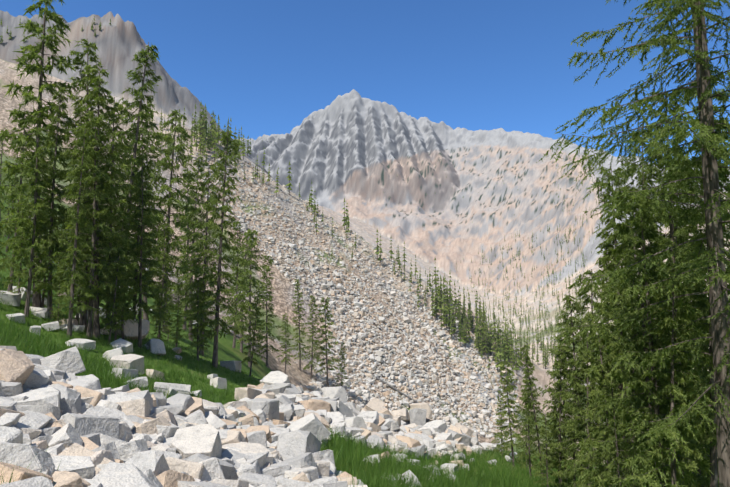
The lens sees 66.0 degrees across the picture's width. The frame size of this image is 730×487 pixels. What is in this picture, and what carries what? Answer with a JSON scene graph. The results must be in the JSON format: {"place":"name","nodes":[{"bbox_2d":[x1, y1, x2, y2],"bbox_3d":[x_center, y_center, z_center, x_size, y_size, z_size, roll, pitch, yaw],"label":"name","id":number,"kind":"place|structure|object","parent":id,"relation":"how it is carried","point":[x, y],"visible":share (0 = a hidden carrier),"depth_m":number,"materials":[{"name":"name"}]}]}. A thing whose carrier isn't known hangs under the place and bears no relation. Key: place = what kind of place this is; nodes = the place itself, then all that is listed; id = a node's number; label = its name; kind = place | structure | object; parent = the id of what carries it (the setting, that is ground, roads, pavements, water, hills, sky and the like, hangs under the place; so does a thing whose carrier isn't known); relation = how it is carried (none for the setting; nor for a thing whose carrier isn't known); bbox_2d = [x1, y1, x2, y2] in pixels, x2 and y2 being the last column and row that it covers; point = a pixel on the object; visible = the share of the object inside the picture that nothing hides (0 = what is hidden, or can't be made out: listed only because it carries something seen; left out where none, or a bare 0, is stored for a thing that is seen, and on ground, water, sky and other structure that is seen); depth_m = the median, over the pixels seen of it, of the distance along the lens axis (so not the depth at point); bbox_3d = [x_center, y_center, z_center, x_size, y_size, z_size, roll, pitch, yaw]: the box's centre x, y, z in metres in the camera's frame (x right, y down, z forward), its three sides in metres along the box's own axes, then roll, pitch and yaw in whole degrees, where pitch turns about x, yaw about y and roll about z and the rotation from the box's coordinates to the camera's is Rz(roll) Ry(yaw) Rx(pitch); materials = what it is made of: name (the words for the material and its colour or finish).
{"place":"outdoors","nodes":[
{"label":"outdoors","id":0,"kind":"place"},
{"bbox_2d":[0,10,729,486],"bbox_3d":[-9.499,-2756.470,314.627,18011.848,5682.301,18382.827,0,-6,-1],"label":"mountain","id":1,"kind":"structure","parent":0,"point":[366,158],"depth_m":1137.60,"materials":[{"name":"grey stone"}]},
{"bbox_2d":[0,232,5,299],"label":"tree","id":2,"kind":"object","parent":1,"relation":"on","point":[1,267],"visible":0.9,"depth_m":22.40,"materials":[{"name":"green plant"}]},
{"bbox_2d":[0,161,8,261],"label":"tree","id":3,"kind":"object","parent":1,"relation":"on","point":[1,204],"visible":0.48,"depth_m":29.98,"materials":[{"name":"green plant"}]},
{"bbox_2d":[0,128,11,237],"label":"tree","id":4,"kind":"object","parent":1,"relation":"on","point":[2,145],"visible":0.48,"depth_m":75.64,"materials":[{"name":"green plant"}]},
{"bbox_2d":[1,145,21,248],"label":"tree","id":5,"kind":"object","parent":1,"relation":"on","point":[7,195],"visible":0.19,"depth_m":60.93,"materials":[{"name":"green plant"}]},
{"bbox_2d":[2,200,30,294],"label":"tree","id":6,"kind":"object","parent":1,"relation":"on","point":[19,267],"visible":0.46,"depth_m":24.07,"materials":[{"name":"green plant"}]},
{"bbox_2d":[0,111,47,290],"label":"tree","id":7,"kind":"object","parent":1,"relation":"on","point":[8,245],"visible":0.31,"depth_m":29.43,"materials":[{"name":"green plant"}]},
{"bbox_2d":[0,125,63,316],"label":"tree","id":8,"kind":"object","parent":1,"relation":"on","point":[28,227],"visible":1,"depth_m":22.73,"materials":[{"name":"green plant"}]},
{"bbox_2d":[0,0,91,306],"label":"tree","id":9,"kind":"object","parent":1,"relation":"on","point":[31,26],"visible":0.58,"depth_m":24.71,"materials":[{"name":"green plant"}]},
{"bbox_2d":[30,195,62,306],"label":"tree","id":10,"kind":"object","parent":1,"relation":"on","point":[43,296],"visible":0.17,"depth_m":25.08,"materials":[{"name":"green plant"}]},
{"bbox_2d":[19,87,83,318],"bbox_3d":[-13.026,-1.712,23.867,2.350,10.166,2.480,-3,-5,26],"label":"tree","id":11,"kind":"object","parent":1,"relation":"on","point":[52,145],"visible":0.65,"depth_m":23.82,"materials":[{"name":"green plant"}]},
{"bbox_2d":[50,267,64,324],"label":"tree","id":12,"kind":"object","parent":1,"relation":"on","point":[58,306],"visible":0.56,"depth_m":22.63,"materials":[{"name":"green plant"}]},
{"bbox_2d":[51,128,102,337],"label":"tree","id":13,"kind":"object","parent":1,"relation":"on","point":[76,220],"visible":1,"depth_m":22.08,"materials":[{"name":"green plant"}]},
{"bbox_2d":[62,187,93,323],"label":"tree","id":14,"kind":"object","parent":1,"relation":"on","point":[77,315],"visible":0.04,"depth_m":24.96,"materials":[{"name":"green plant"}]},
{"bbox_2d":[41,39,134,332],"bbox_3d":[-12.115,-2.730,24.546,3.974,13.258,3.481,-1,-9,-13],"label":"tree","id":15,"kind":"object","parent":1,"relation":"on","point":[73,146],"visible":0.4,"depth_m":24.68,"materials":[{"name":"green plant"}]},
{"bbox_2d":[44,67,137,337],"bbox_3d":[-11.394,-1.907,24.025,3.218,11.809,3.612,-2,-6,15],"label":"tree","id":16,"kind":"object","parent":1,"relation":"on","point":[98,99],"visible":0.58,"depth_m":24.00,"materials":[{"name":"green plant"}]},
{"bbox_2d":[75,175,113,306],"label":"tree","id":17,"kind":"object","parent":1,"relation":"on","point":[103,305],"depth_m":27.22,"materials":[{"name":"green plant"}]},
{"bbox_2d":[51,132,140,338],"bbox_3d":[-11.073,-0.363,23.373,3.369,8.804,2.340,4,-7,-31],"label":"tree","id":18,"kind":"object","parent":1,"relation":"on","point":[100,222],"visible":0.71,"depth_m":23.30,"materials":[{"name":"green plant"}]},
{"bbox_2d":[81,98,142,325],"bbox_3d":[-12.079,-1.407,26.878,3.101,11.426,3.475,1,-6,-8],"label":"tree","id":19,"kind":"object","parent":1,"relation":"on","point":[113,147],"visible":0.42,"depth_m":27.02,"materials":[{"name":"green plant"}]},
{"bbox_2d":[93,244,132,340],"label":"tree","id":20,"kind":"object","parent":1,"relation":"on","point":[115,323],"visible":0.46,"depth_m":23.82,"materials":[{"name":"green plant"}]},
{"bbox_2d":[99,249,132,342],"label":"tree","id":21,"kind":"object","parent":1,"relation":"on","point":[110,327],"visible":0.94,"depth_m":23.32,"materials":[{"name":"green plant"}]},
{"bbox_2d":[102,222,139,339],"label":"tree","id":22,"kind":"object","parent":1,"relation":"on","point":[131,280],"visible":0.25,"depth_m":25.02,"materials":[{"name":"green plant"}]},
{"bbox_2d":[99,42,167,320],"bbox_3d":[-16.127,-4.479,38.985,5.320,20.262,6.074,2,-9,2],"label":"tree","id":23,"kind":"object","parent":1,"relation":"on","point":[138,77],"visible":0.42,"depth_m":39.46,"materials":[{"name":"green plant"}]},
{"bbox_2d":[111,153,165,318],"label":"tree","id":24,"kind":"object","parent":1,"relation":"on","point":[147,167],"visible":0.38,"depth_m":27.87,"materials":[{"name":"green plant"}]},
{"bbox_2d":[113,180,166,347],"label":"tree","id":25,"kind":"object","parent":1,"relation":"on","point":[140,253],"visible":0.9,"depth_m":25.74,"materials":[{"name":"green plant"}]},
{"bbox_2d":[114,102,175,319],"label":"tree","id":26,"kind":"object","parent":1,"relation":"on","point":[156,148],"visible":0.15,"depth_m":59.52,"materials":[{"name":"green plant"}]},
{"bbox_2d":[150,291,169,341],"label":"tree","id":27,"kind":"object","parent":1,"relation":"on","point":[162,318],"visible":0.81,"depth_m":27.90,"materials":[{"name":"green plant"}]},
{"bbox_2d":[142,223,180,337],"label":"tree","id":28,"kind":"object","parent":1,"relation":"on","point":[164,245],"visible":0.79,"depth_m":30.85,"materials":[{"name":"green plant"}]},
{"bbox_2d":[130,109,202,333],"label":"tree","id":29,"kind":"object","parent":1,"relation":"on","point":[170,196],"visible":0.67,"depth_m":59.55,"materials":[{"name":"green plant"}]},
{"bbox_2d":[163,293,174,340],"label":"tree","id":30,"kind":"object","parent":1,"relation":"on","point":[169,319],"visible":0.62,"depth_m":42.61,"materials":[{"name":"green plant"}]},
{"bbox_2d":[166,279,187,346],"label":"tree","id":31,"kind":"object","parent":1,"relation":"on","point":[176,315],"visible":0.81,"depth_m":42.18,"materials":[{"name":"green plant"}]},
{"bbox_2d":[173,315,181,343],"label":"tree","id":32,"kind":"object","parent":1,"relation":"on","point":[178,329],"visible":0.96,"depth_m":41.38,"materials":[{"name":"green plant"}]},
{"bbox_2d":[169,169,198,329],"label":"tree","id":33,"kind":"object","parent":1,"relation":"on","point":[185,244],"visible":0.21,"depth_m":82.98,"materials":[{"name":"green plant"}]},
{"bbox_2d":[170,156,213,340],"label":"tree","id":34,"kind":"object","parent":1,"relation":"on","point":[192,191],"visible":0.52,"depth_m":71.37,"materials":[{"name":"green plant"}]},
{"bbox_2d":[182,259,213,360],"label":"tree","id":35,"kind":"object","parent":1,"relation":"on","point":[196,265],"visible":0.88,"depth_m":30.11,"materials":[{"name":"green plant"}]},
{"bbox_2d":[188,284,208,346],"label":"tree","id":36,"kind":"object","parent":1,"relation":"on","point":[195,338],"visible":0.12,"depth_m":42.09,"materials":[{"name":"green plant"}]},
{"bbox_2d":[176,162,234,355],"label":"tree","id":37,"kind":"object","parent":1,"relation":"on","point":[203,187],"visible":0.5,"depth_m":42.41,"materials":[{"name":"green plant"}]},
{"bbox_2d":[180,129,252,367],"bbox_3d":[-7.878,0.133,30.566,3.984,13.290,3.489,2,-6,-5],"label":"tree","id":38,"kind":"object","parent":1,"relation":"on","point":[225,245],"visible":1,"depth_m":30.44,"materials":[{"name":"green plant"}]},
{"bbox_2d":[223,220,246,347],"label":"tree","id":39,"kind":"object","parent":1,"relation":"on","point":[238,244],"visible":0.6,"depth_m":105.17,"materials":[{"name":"green plant"}]},
{"bbox_2d":[219,231,261,352],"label":"tree","id":40,"kind":"object","parent":1,"relation":"on","point":[233,293],"visible":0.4,"depth_m":111.40,"materials":[{"name":"green plant"}]},
{"bbox_2d":[221,229,272,366],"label":"tree","id":41,"kind":"object","parent":1,"relation":"on","point":[249,294],"visible":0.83,"depth_m":97.45,"materials":[{"name":"green plant"}]},
{"bbox_2d":[239,292,265,376],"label":"tree","id":42,"kind":"object","parent":1,"relation":"on","point":[257,320],"visible":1,"depth_m":32.61,"materials":[{"name":"green plant"}]},
{"bbox_2d":[0,152,532,486],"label":"boulders","id":43,"kind":"object","parent":1,"relation":"on","point":[87,430],"visible":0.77,"depth_m":14.15,"materials":[{"name":"grey stone"}]},
{"bbox_2d":[253,255,280,367],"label":"tree","id":44,"kind":"object","parent":1,"relation":"on","point":[267,331],"visible":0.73,"depth_m":118.52,"materials":[{"name":"green plant"}]},
{"bbox_2d":[276,313,293,373],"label":"tree","id":45,"kind":"object","parent":1,"relation":"on","point":[285,339],"visible":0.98,"depth_m":129.20,"materials":[{"name":"green plant"}]},
{"bbox_2d":[288,279,307,370],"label":"tree","id":46,"kind":"object","parent":1,"relation":"on","point":[299,318],"visible":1,"depth_m":147.00,"materials":[{"name":"green plant"}]},
{"bbox_2d":[0,18,611,384],"bbox_3d":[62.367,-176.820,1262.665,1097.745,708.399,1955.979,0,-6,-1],"label":"trees","id":47,"kind":"object","parent":1,"relation":"on","point":[484,339],"visible":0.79,"depth_m":312.61,"materials":[{"name":"green plant"}]},
{"bbox_2d":[299,295,322,379],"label":"tree","id":48,"kind":"object","parent":1,"relation":"on","point":[312,298],"visible":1,"depth_m":145.80,"materials":[{"name":"green plant"}]},
{"bbox_2d":[0,268,645,486],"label":"grass tufts","id":49,"kind":"object","parent":1,"relation":"on","point":[349,457],"visible":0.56,"depth_m":15.28,"materials":[{"name":"green plant"}]},
{"bbox_2d":[310,297,341,386],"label":"tree","id":50,"kind":"object","parent":1,"relation":"on","point":[323,319],"visible":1,"depth_m":147.66,"materials":[{"name":"green plant"}]},
{"bbox_2d":[206,313,463,409],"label":"dead wood logs","id":51,"kind":"object","parent":1,"relation":"on","point":[377,378],"visible":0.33,"depth_m":190.01,"materials":[{"name":"grey wood"}]},
{"bbox_2d":[334,342,347,386],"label":"tree","id":52,"kind":"object","parent":1,"relation":"on","point":[341,363],"visible":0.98,"depth_m":151.26,"materials":[{"name":"green plant"}]},
{"bbox_2d":[491,390,509,457],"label":"tree","id":53,"kind":"object","parent":1,"relation":"on","point":[500,426],"visible":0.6,"depth_m":26.38,"materials":[{"name":"green plant"}]},
{"bbox_2d":[494,361,524,465],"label":"tree","id":54,"kind":"object","parent":1,"relation":"on","point":[507,389],"visible":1,"depth_m":24.75,"materials":[{"name":"green plant"}]},
{"bbox_2d":[515,384,538,468],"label":"tree","id":55,"kind":"object","parent":1,"relation":"on","point":[521,424],"visible":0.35,"depth_m":21.73,"materials":[{"name":"green plant"}]},
{"bbox_2d":[516,362,543,475],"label":"tree","id":56,"kind":"object","parent":1,"relation":"on","point":[529,462],"visible":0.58,"depth_m":19.49,"materials":[{"name":"green plant"}]},
{"bbox_2d":[517,345,552,479],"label":"tree","id":57,"kind":"object","parent":1,"relation":"on","point":[532,385],"visible":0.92,"depth_m":18.89,"materials":[{"name":"green plant"}]},
{"bbox_2d":[533,412,561,486],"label":"tree","id":58,"kind":"object","parent":1,"relation":"on","point":[548,463],"visible":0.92,"depth_m":17.20,"materials":[{"name":"green plant"}]},
{"bbox_2d":[544,387,567,482],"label":"tree","id":59,"kind":"object","parent":1,"relation":"on","point":[555,423],"visible":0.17,"depth_m":18.61,"materials":[{"name":"green plant"}]},
{"bbox_2d":[541,345,576,485],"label":"tree","id":60,"kind":"object","parent":1,"relation":"on","point":[557,374],"visible":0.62,"depth_m":17.60,"materials":[{"name":"green plant"}]},
{"bbox_2d":[539,315,584,481],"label":"tree","id":61,"kind":"object","parent":1,"relation":"on","point":[554,380],"visible":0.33,"depth_m":18.03,"materials":[{"name":"green plant"}]},
{"bbox_2d":[559,355,592,486],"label":"tree","id":62,"kind":"object","parent":1,"relation":"on","point":[568,452],"visible":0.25,"depth_m":16.84,"materials":[{"name":"green plant"}]},
{"bbox_2d":[550,292,605,486],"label":"tree","id":63,"kind":"object","parent":1,"relation":"on","point":[574,347],"visible":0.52,"depth_m":16.91,"materials":[{"name":"green plant"}]},
{"bbox_2d":[561,269,615,486],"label":"tree","id":64,"kind":"object","parent":1,"relation":"on","point":[588,299],"visible":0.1,"depth_m":17.54,"materials":[{"name":"green plant"}]},
{"bbox_2d":[563,323,621,486],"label":"tree","id":65,"kind":"object","parent":1,"relation":"on","point":[582,358],"visible":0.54,"depth_m":15.79,"materials":[{"name":"green plant"}]},
{"bbox_2d":[570,233,628,486],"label":"tree","id":66,"kind":"object","parent":1,"relation":"on","point":[591,452],"visible":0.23,"depth_m":13.93,"materials":[{"name":"green plant"}]},
{"bbox_2d":[582,323,638,486],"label":"tree","id":67,"kind":"object","parent":1,"relation":"on","point":[602,365],"visible":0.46,"depth_m":12.94,"materials":[{"name":"green plant"}]},
{"bbox_2d":[565,277,657,486],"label":"tree","id":68,"kind":"object","parent":1,"relation":"on","point":[590,396],"visible":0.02,"depth_m":15.85,"materials":[{"name":"green plant"}]},
{"bbox_2d":[583,166,643,486],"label":"tree","id":69,"kind":"object","parent":1,"relation":"on","point":[614,236],"visible":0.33,"depth_m":13.56,"materials":[{"name":"green plant"}]},
{"bbox_2d":[599,382,640,486],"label":"tree","id":70,"kind":"object","parent":1,"relation":"on","point":[611,465],"visible":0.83,"depth_m":11.52,"materials":[{"name":"green plant"}]},
{"bbox_2d":[576,221,686,486],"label":"tree","id":71,"kind":"object","parent":1,"relation":"on","point":[601,399],"visible":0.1,"depth_m":12.37,"materials":[{"name":"green plant"}]},
{"bbox_2d":[539,0,729,486],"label":"tree","id":72,"kind":"object","parent":1,"relation":"on","point":[711,137],"visible":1,"depth_m":9.39,"materials":[{"name":"green plant"}]},
{"bbox_2d":[588,125,709,486],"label":"tree","id":73,"kind":"object","parent":1,"relation":"on","point":[646,177],"visible":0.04,"depth_m":14.25,"materials":[{"name":"green plant"}]},
{"bbox_2d":[619,259,687,486],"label":"tree","id":74,"kind":"object","parent":1,"relation":"on","point":[629,456],"visible":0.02,"depth_m":12.09,"materials":[{"name":"green plant"}]},
{"bbox_2d":[607,185,704,486],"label":"tree","id":75,"kind":"object","parent":1,"relation":"on","point":[638,241],"visible":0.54,"depth_m":10.45,"materials":[{"name":"green plant"}]},
{"bbox_2d":[599,213,713,486],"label":"tree","id":76,"kind":"object","parent":1,"relation":"on","point":[634,383],"visible":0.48,"depth_m":10.79,"materials":[{"name":"green plant"}]},
{"bbox_2d":[624,280,711,486],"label":"tree","id":77,"kind":"object","parent":1,"relation":"on","point":[672,391],"visible":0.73,"depth_m":9.85,"materials":[{"name":"green plant"}]},
{"bbox_2d":[641,88,709,484],"bbox_3d":[7.603,1.649,13.737,2.226,11.333,2.665,-2,-6,28],"label":"tree","id":78,"kind":"object","parent":1,"relation":"on","point":[674,232],"visible":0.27,"depth_m":13.77,"materials":[{"name":"green plant"}]},
{"bbox_2d":[645,238,717,486],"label":"tree","id":79,"kind":"object","parent":1,"relation":"on","point":[706,458],"visible":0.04,"depth_m":14.00,"materials":[{"name":"green plant"}]},
{"bbox_2d":[660,153,709,486],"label":"tree","id":80,"kind":"object","parent":1,"relation":"on","point":[683,189],"depth_m":15.97,"materials":[{"name":"green plant"}]},
{"bbox_2d":[664,80,729,419],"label":"tree","id":81,"kind":"object","parent":1,"relation":"on","point":[715,109],"visible":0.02,"depth_m":17.21,"materials":[{"name":"green plant"}]},
{"bbox_2d":[679,214,718,486],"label":"tree","id":82,"kind":"object","parent":1,"relation":"on","point":[697,444],"depth_m":15.87,"materials":[{"name":"green plant"}]},
{"bbox_2d":[676,137,729,486],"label":"tree","id":83,"kind":"object","parent":1,"relation":"on","point":[711,436],"visible":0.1,"depth_m":12.65,"materials":[{"name":"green plant"}]},
{"bbox_2d":[688,380,718,486],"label":"tree","id":84,"kind":"object","parent":1,"relation":"on","point":[700,472],"visible":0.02,"depth_m":15.45,"materials":[{"name":"green plant"}]},
{"bbox_2d":[0,0,729,165],"label":"sky","id":85,"kind":"structure","parent":0,"point":[263,66],"materials":[{"name":"blue"}]}
]}

